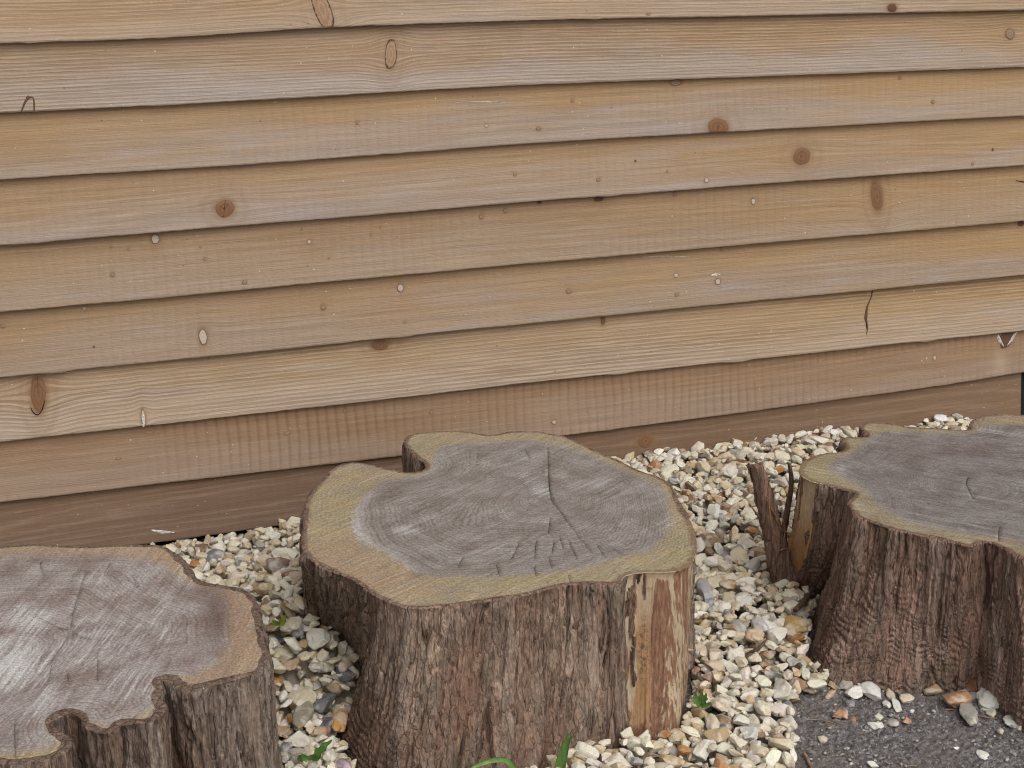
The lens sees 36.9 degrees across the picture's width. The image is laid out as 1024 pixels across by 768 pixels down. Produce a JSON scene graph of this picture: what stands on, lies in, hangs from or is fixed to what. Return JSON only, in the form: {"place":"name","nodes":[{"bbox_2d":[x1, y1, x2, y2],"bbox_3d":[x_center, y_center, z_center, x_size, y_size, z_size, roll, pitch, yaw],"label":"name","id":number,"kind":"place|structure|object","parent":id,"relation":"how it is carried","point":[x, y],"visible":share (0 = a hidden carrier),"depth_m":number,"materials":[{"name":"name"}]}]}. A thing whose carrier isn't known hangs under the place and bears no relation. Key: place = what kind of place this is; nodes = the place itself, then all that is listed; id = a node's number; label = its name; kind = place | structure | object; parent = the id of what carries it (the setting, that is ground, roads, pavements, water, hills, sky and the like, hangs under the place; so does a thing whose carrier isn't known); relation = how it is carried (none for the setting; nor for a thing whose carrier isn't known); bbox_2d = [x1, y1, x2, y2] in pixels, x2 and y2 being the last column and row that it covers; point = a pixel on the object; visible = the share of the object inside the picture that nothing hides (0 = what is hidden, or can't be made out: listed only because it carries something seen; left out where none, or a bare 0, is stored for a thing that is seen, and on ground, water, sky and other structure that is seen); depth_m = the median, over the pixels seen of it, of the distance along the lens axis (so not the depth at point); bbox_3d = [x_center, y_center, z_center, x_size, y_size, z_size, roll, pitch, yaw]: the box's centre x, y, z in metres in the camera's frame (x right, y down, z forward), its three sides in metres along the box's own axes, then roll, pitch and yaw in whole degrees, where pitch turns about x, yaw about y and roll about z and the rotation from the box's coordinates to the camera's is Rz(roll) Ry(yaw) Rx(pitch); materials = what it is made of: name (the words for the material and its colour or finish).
{"place":"outdoors","nodes":[
{"label":"outdoors","id":0,"kind":"place"},
{"bbox_2d":[160,534,1023,767],"bbox_3d":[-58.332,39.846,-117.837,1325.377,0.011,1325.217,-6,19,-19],"label":"ground","id":1,"kind":"structure","parent":0,"point":[964,733],"depth_m":2.28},
{"bbox_2d":[0,544,283,767],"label":"tree stump","id":2,"kind":"object","parent":1,"relation":"on","point":[135,656],"visible":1,"depth_m":1.97,"materials":[{"name":"brown wood"}]},
{"bbox_2d":[299,431,696,767],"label":"tree stump","id":3,"kind":"object","parent":1,"relation":"on","point":[543,663],"visible":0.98,"depth_m":2.24,"materials":[{"name":"brown wood"}]},
{"bbox_2d":[0,0,1023,546],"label":"timber wall","id":4,"kind":"structure","parent":1,"relation":"on","point":[268,262],"depth_m":2.93,"materials":[{"name":"brown wood"}]},
{"bbox_2d":[150,413,973,767],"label":"gravel","id":5,"kind":"structure","parent":1,"relation":"on","point":[716,475],"depth_m":2.49,"materials":[{"name":"beige gravel"}]},
{"bbox_2d":[206,549,225,562],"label":"pebble","id":6,"kind":"object","parent":5,"relation":"on","point":[216,554],"visible":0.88,"depth_m":2.80,"materials":[{"name":"grey stone"}]},
{"bbox_2d":[256,553,270,563],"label":"pebble","id":7,"kind":"object","parent":5,"relation":"on","point":[263,557],"visible":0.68,"depth_m":2.78,"materials":[{"name":"beige stone"}]},
{"bbox_2d":[269,531,281,538],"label":"pebble","id":8,"kind":"object","parent":5,"relation":"on","point":[276,534],"visible":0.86,"depth_m":2.90,"materials":[{"name":"white stone"}]},
{"bbox_2d":[264,557,289,573],"bbox_3d":[-0.401,0.312,2.629,0.047,0.033,0.053,-6,19,-19],"label":"pebble","id":9,"kind":"object","parent":5,"relation":"on","point":[274,564],"visible":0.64,"depth_m":2.61,"materials":[{"name":"brown stone"}]},
{"bbox_2d":[272,615,285,626],"bbox_3d":[-0.356,0.361,2.342,0.023,0.024,0.015,-6,19,-19],"label":"weed","id":10,"kind":"object","parent":5,"relation":"on","point":[282,622],"visible":1,"depth_m":2.34,"materials":[{"name":"green plant"}]},
{"bbox_2d":[271,547,297,557],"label":"pebble","id":11,"kind":"object","parent":5,"relation":"on","point":[291,552],"visible":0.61,"depth_m":2.79,"materials":[{"name":"beige stone"}]},
{"bbox_2d":[286,713,292,722],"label":"pebble","id":12,"kind":"object","parent":5,"relation":"on","point":[290,718],"visible":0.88,"depth_m":2.26,"materials":[{"name":"brown stone"}]},
{"bbox_2d":[292,700,313,728],"bbox_3d":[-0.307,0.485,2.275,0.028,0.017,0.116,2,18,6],"label":"pebble","id":13,"kind":"object","parent":5,"relation":"on","point":[303,713],"visible":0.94,"depth_m":2.26,"materials":[{"name":"beige stone"}]},
{"bbox_2d":[297,740,331,762],"bbox_3d":[-0.273,0.508,2.122,0.047,0.041,0.022,-6,19,-19],"label":"weed","id":14,"kind":"object","parent":5,"relation":"on","point":[315,756],"visible":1,"depth_m":2.12,"materials":[{"name":"green plant"}]},
{"bbox_2d":[308,662,323,671],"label":"pebble","id":15,"kind":"object","parent":5,"relation":"on","point":[314,666],"visible":1,"depth_m":2.32,"materials":[{"name":"beige stone"}]},
{"bbox_2d":[313,692,335,713],"bbox_3d":[-0.282,0.475,2.291,0.029,0.024,0.042,12,22,33],"label":"pebble","id":16,"kind":"object","parent":5,"relation":"on","point":[323,704],"visible":1,"depth_m":2.28,"materials":[{"name":"grey stone"}]},
{"bbox_2d":[320,716,337,733],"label":"pebble","id":17,"kind":"object","parent":5,"relation":"on","point":[327,721],"visible":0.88,"depth_m":2.24,"materials":[{"name":"grey stone"}]},
{"bbox_2d":[331,706,348,732],"bbox_3d":[-0.254,0.493,2.260,0.028,0.022,0.070,-4,19,-12],"label":"pebble","id":18,"kind":"object","parent":5,"relation":"on","point":[339,715],"visible":0.98,"depth_m":2.25,"materials":[{"name":"stone"}]},
{"bbox_2d":[332,704,350,712],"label":"pebble","id":19,"kind":"object","parent":5,"relation":"on","point":[347,706],"visible":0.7,"depth_m":2.29,"materials":[{"name":"grey stone"}]},
{"bbox_2d":[335,758,351,767],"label":"petal","id":20,"kind":"object","parent":5,"relation":"on","point":[342,762],"visible":1,"depth_m":2.14,"materials":[{"name":"pink plant"}]},
{"bbox_2d":[336,668,356,681],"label":"pebble","id":21,"kind":"object","parent":5,"relation":"on","point":[348,675],"visible":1,"depth_m":2.32,"materials":[{"name":"grey stone"}]},
{"bbox_2d":[470,757,516,767],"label":"grass blade","id":22,"kind":"object","parent":5,"relation":"on","point":[510,762],"depth_m":2.07,"materials":[{"name":"green plant"}]},
{"bbox_2d":[554,730,571,767],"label":"grass blade","id":23,"kind":"object","parent":5,"relation":"on","point":[561,760],"depth_m":2.11,"materials":[{"name":"green plant"}]},
{"bbox_2d":[643,450,658,456],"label":"pebble","id":24,"kind":"object","parent":5,"relation":"on","point":[649,453],"visible":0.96,"depth_m":3.19,"materials":[{"name":"beige stone"}]},
{"bbox_2d":[647,460,662,470],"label":"pebble","id":25,"kind":"object","parent":5,"relation":"on","point":[655,464],"visible":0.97,"depth_m":3.13,"materials":[{"name":"orange stone"}]},
{"bbox_2d":[668,728,686,744],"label":"pebble","id":26,"kind":"object","parent":5,"relation":"on","point":[677,737],"visible":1,"depth_m":2.21,"materials":[{"name":"beige stone"}]},
{"bbox_2d":[686,461,696,468],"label":"pebble","id":27,"kind":"object","parent":5,"relation":"on","point":[693,465],"visible":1,"depth_m":3.15,"materials":[{"name":"beige stone"}]},
{"bbox_2d":[693,691,710,707],"bbox_3d":[0.278,0.466,2.269,0.030,0.038,0.015,-6,19,-19],"label":"weed","id":28,"kind":"object","parent":5,"relation":"on","point":[701,699],"visible":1,"depth_m":2.27,"materials":[{"name":"green plant"}]},
{"bbox_2d":[696,578,714,604],"bbox_3d":[0.335,0.357,2.663,0.029,0.022,0.084,-1,18,-2],"label":"pebble","id":29,"kind":"object","parent":5,"relation":"on","point":[704,590],"visible":1,"depth_m":2.64,"materials":[{"name":"grey stone"}]},
{"bbox_2d":[695,739,715,750],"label":"pebble","id":30,"kind":"object","parent":5,"relation":"on","point":[710,742],"visible":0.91,"depth_m":2.18,"materials":[{"name":"beige stone"}]},
{"bbox_2d":[702,671,712,682],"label":"pebble","id":31,"kind":"object","parent":5,"relation":"on","point":[707,676],"visible":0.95,"depth_m":2.37,"materials":[{"name":"pink stone"}]},
{"bbox_2d":[704,713,719,729],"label":"pebble","id":32,"kind":"object","parent":5,"relation":"on","point":[711,721],"visible":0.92,"depth_m":2.24,"materials":[{"name":"beige stone"}]},
{"bbox_2d":[707,504,719,518],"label":"pebble","id":33,"kind":"object","parent":5,"relation":"on","point":[713,510],"visible":1,"depth_m":2.94,"materials":[{"name":"white stone"}]},
{"bbox_2d":[735,596,751,607],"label":"pebble","id":34,"kind":"object","parent":5,"relation":"on","point":[747,600],"visible":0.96,"depth_m":2.61,"materials":[{"name":"white stone"}]},
{"bbox_2d":[739,726,757,739],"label":"pebble","id":35,"kind":"object","parent":5,"relation":"on","point":[752,733],"visible":0.89,"depth_m":2.21,"materials":[{"name":"beige stone"}]},
{"bbox_2d":[748,485,753,494],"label":"pebble","id":36,"kind":"object","parent":5,"relation":"on","point":[750,488],"visible":0.23,"depth_m":3.04,"materials":[{"name":"brown stone"}]},
{"bbox_2d":[748,744,768,756],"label":"pebble","id":37,"kind":"object","parent":5,"relation":"on","point":[761,751],"visible":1,"depth_m":2.17,"materials":[{"name":"beige stone"}]},
{"bbox_2d":[751,639,767,652],"bbox_3d":[0.399,0.421,2.463,0.040,0.012,0.011,-15,24,-39],"label":"twig","id":38,"kind":"object","parent":5,"relation":"on","point":[759,647],"visible":1,"depth_m":2.46,"materials":[{"name":"brown wood"}]},
{"bbox_2d":[751,616,769,637],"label":"pebble","id":39,"kind":"object","parent":5,"relation":"on","point":[758,622],"visible":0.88,"depth_m":2.52,"materials":[{"name":"white stone"}]},
{"bbox_2d":[773,677,792,699],"bbox_3d":[0.408,0.463,2.342,0.032,0.032,0.050,-6,19,-19],"label":"pebble","id":40,"kind":"object","parent":5,"relation":"on","point":[783,689],"visible":1,"depth_m":2.33,"materials":[{"name":"beige stone"}]},
{"bbox_2d":[782,588,800,601],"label":"pebble","id":41,"kind":"object","parent":5,"relation":"on","point":[790,592],"visible":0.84,"depth_m":2.63,"materials":[{"name":"beige stone"}]},
{"bbox_2d":[783,615,811,631],"bbox_3d":[0.469,0.397,2.539,0.050,0.027,0.037,6,19,19],"label":"pebble","id":42,"kind":"object","parent":5,"relation":"on","point":[797,623],"visible":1,"depth_m":2.53,"materials":[{"name":"yellow stone"}]},
{"bbox_2d":[793,587,813,611],"bbox_3d":[0.507,0.364,2.640,0.012,0.028,0.165,8,20,22],"label":"twig","id":43,"kind":"object","parent":5,"relation":"on","point":[802,602],"visible":0.86,"depth_m":2.61,"materials":[{"name":"brown wood"}]},
{"bbox_2d":[820,433,829,437],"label":"pebble","id":44,"kind":"object","parent":5,"relation":"on","point":[825,435],"visible":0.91,"depth_m":3.29,"materials":[{"name":"beige stone"}]},
{"bbox_2d":[820,425,832,433],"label":"pebble","id":45,"kind":"object","parent":5,"relation":"on","point":[828,427],"visible":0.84,"depth_m":3.34,"materials":[{"name":"beige stone"}]},
{"bbox_2d":[830,429,838,435],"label":"pebble","id":46,"kind":"object","parent":5,"relation":"on","point":[834,432],"visible":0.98,"depth_m":3.31,"materials":[{"name":"white stone"}]},
{"bbox_2d":[933,414,947,422],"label":"pebble","id":47,"kind":"object","parent":5,"relation":"on","point":[940,418],"visible":1,"depth_m":3.43,"materials":[{"name":"white stone"}]},
{"bbox_2d":[802,752,811,767],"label":"twig","id":48,"kind":"object","parent":1,"relation":"on","point":[806,757],"visible":1,"depth_m":2.20,"materials":[{"name":"wood"}]},
{"bbox_2d":[807,678,826,688],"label":"pebble","id":49,"kind":"object","parent":1,"relation":"on","point":[813,683],"visible":1,"depth_m":2.37,"materials":[{"name":"beige stone"}]},
{"bbox_2d":[817,735,827,743],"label":"pebble","id":50,"kind":"object","parent":1,"relation":"on","point":[823,739],"visible":1,"depth_m":2.26,"materials":[{"name":"beige stone"}]},
{"bbox_2d":[825,689,835,698],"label":"pebble","id":51,"kind":"object","parent":1,"relation":"on","point":[830,694],"visible":1,"depth_m":2.38,"materials":[{"name":"beige stone"}]},
{"bbox_2d":[828,681,839,689],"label":"pebble","id":52,"kind":"object","parent":1,"relation":"on","point":[832,685],"visible":1,"depth_m":2.40,"materials":[{"name":"beige stone"}]},
{"bbox_2d":[832,709,847,718],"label":"pebble","id":53,"kind":"object","parent":1,"relation":"on","point":[841,713],"visible":1,"depth_m":2.32,"materials":[{"name":"orange stone"}]},
{"bbox_2d":[838,680,852,689],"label":"pebble","id":54,"kind":"object","parent":1,"relation":"on","point":[844,685],"visible":0.9,"depth_m":2.40,"materials":[{"name":"grey stone"}]},
{"bbox_2d":[845,700,854,706],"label":"pebble","id":55,"kind":"object","parent":1,"relation":"on","point":[850,703],"visible":1,"depth_m":2.35,"materials":[{"name":"grey stone"}]},
{"bbox_2d":[844,685,862,698],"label":"pebble","id":56,"kind":"object","parent":1,"relation":"on","point":[854,691],"visible":1,"depth_m":2.38,"materials":[{"name":"white stone"}]},
{"bbox_2d":[861,681,881,700],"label":"pebble","id":57,"kind":"object","parent":1,"relation":"on","point":[871,690],"visible":1,"depth_m":2.37,"materials":[{"name":"grey stone"}]},
{"bbox_2d":[867,761,878,767],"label":"pebble","id":58,"kind":"object","parent":1,"relation":"on","point":[872,764],"visible":1,"depth_m":2.19,"materials":[{"name":"white stone"}]},
{"bbox_2d":[867,722,883,729],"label":"pebble","id":59,"kind":"object","parent":1,"relation":"on","point":[875,725],"visible":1,"depth_m":2.30,"materials":[{"name":"beige stone"}]},
{"bbox_2d":[874,713,883,720],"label":"pebble","id":60,"kind":"object","parent":1,"relation":"on","point":[878,716],"visible":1,"depth_m":2.32,"materials":[{"name":"beige stone"}]},
{"bbox_2d":[746,414,1023,732],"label":"tree stump","id":61,"kind":"object","parent":1,"relation":"on","point":[899,563],"visible":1,"depth_m":2.42,"materials":[{"name":"brown wood"}]},
{"bbox_2d":[882,700,891,707],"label":"pebble","id":62,"kind":"object","parent":1,"relation":"on","point":[886,703],"visible":1,"depth_m":2.35,"materials":[{"name":"beige stone"}]},
{"bbox_2d":[886,688,894,701],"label":"pebble","id":63,"kind":"object","parent":1,"relation":"on","point":[889,693],"visible":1,"depth_m":2.38,"materials":[{"name":"beige stone"}]},
{"bbox_2d":[886,718,898,726],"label":"pebble","id":64,"kind":"object","parent":1,"relation":"on","point":[891,722],"visible":1,"depth_m":2.30,"materials":[{"name":"grey stone"}]},
{"bbox_2d":[891,696,901,711],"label":"pebble","id":65,"kind":"object","parent":1,"relation":"on","point":[896,705],"visible":1,"depth_m":2.35,"materials":[{"name":"grey stone"}]},
{"bbox_2d":[899,693,914,703],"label":"pebble","id":66,"kind":"object","parent":1,"relation":"on","point":[907,698],"visible":1,"depth_m":2.36,"materials":[{"name":"beige stone"}]},
{"bbox_2d":[902,717,911,723],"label":"pebble","id":67,"kind":"object","parent":1,"relation":"on","point":[906,720],"visible":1,"depth_m":2.30,"materials":[{"name":"orange stone"}]},
{"bbox_2d":[794,684,1023,767],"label":"grit","id":68,"kind":"object","parent":1,"relation":"on","point":[1000,730],"visible":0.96,"depth_m":2.27,"materials":[{"name":"grey gravel"}]},
{"bbox_2d":[923,684,942,695],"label":"pebble","id":69,"kind":"object","parent":1,"relation":"on","point":[933,690],"visible":1,"depth_m":2.38,"materials":[{"name":"beige stone"}]},
{"bbox_2d":[941,691,971,707],"bbox_3d":[0.683,0.482,2.356,0.044,0.021,0.037,-1,18,-2],"label":"pebble","id":70,"kind":"object","parent":1,"relation":"on","point":[954,699],"visible":1,"depth_m":2.35,"materials":[{"name":"orange stone"}]},
{"bbox_2d":[959,703,977,725],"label":"pebble","id":71,"kind":"object","parent":1,"relation":"on","point":[968,712],"visible":1,"depth_m":2.31,"materials":[{"name":"grey stone"}]},
{"bbox_2d":[964,678,977,691],"bbox_3d":[0.724,0.469,2.392,0.041,0.024,0.012,-1,18,-4],"label":"fallen leaf","id":72,"kind":"object","parent":1,"relation":"on","point":[971,686],"visible":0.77,"depth_m":2.39,"materials":[{"name":"brown plant"}]},
{"bbox_2d":[969,692,976,699],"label":"pebble","id":73,"kind":"object","parent":1,"relation":"on","point":[973,695],"visible":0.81,"depth_m":2.37,"materials":[{"name":"grey stone"}]},
{"bbox_2d":[976,750,988,759],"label":"pebble","id":74,"kind":"object","parent":1,"relation":"on","point":[982,754],"visible":1,"depth_m":2.22,"materials":[{"name":"white stone"}]},
{"bbox_2d":[976,687,998,710],"bbox_3d":[0.733,0.483,2.362,0.040,0.018,0.055,7,19,20],"label":"pebble","id":75,"kind":"object","parent":1,"relation":"on","point":[986,699],"visible":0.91,"depth_m":2.35,"materials":[{"name":"grey stone"}]},
{"bbox_2d":[985,709,995,716],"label":"pebble","id":76,"kind":"object","parent":1,"relation":"on","point":[992,712],"visible":1,"depth_m":2.33,"materials":[{"name":"beige stone"}]},
{"bbox_2d":[1003,715,1016,727],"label":"pebble","id":77,"kind":"object","parent":1,"relation":"on","point":[1008,721],"visible":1,"depth_m":2.30,"materials":[{"name":"grey stone"}]}
]}

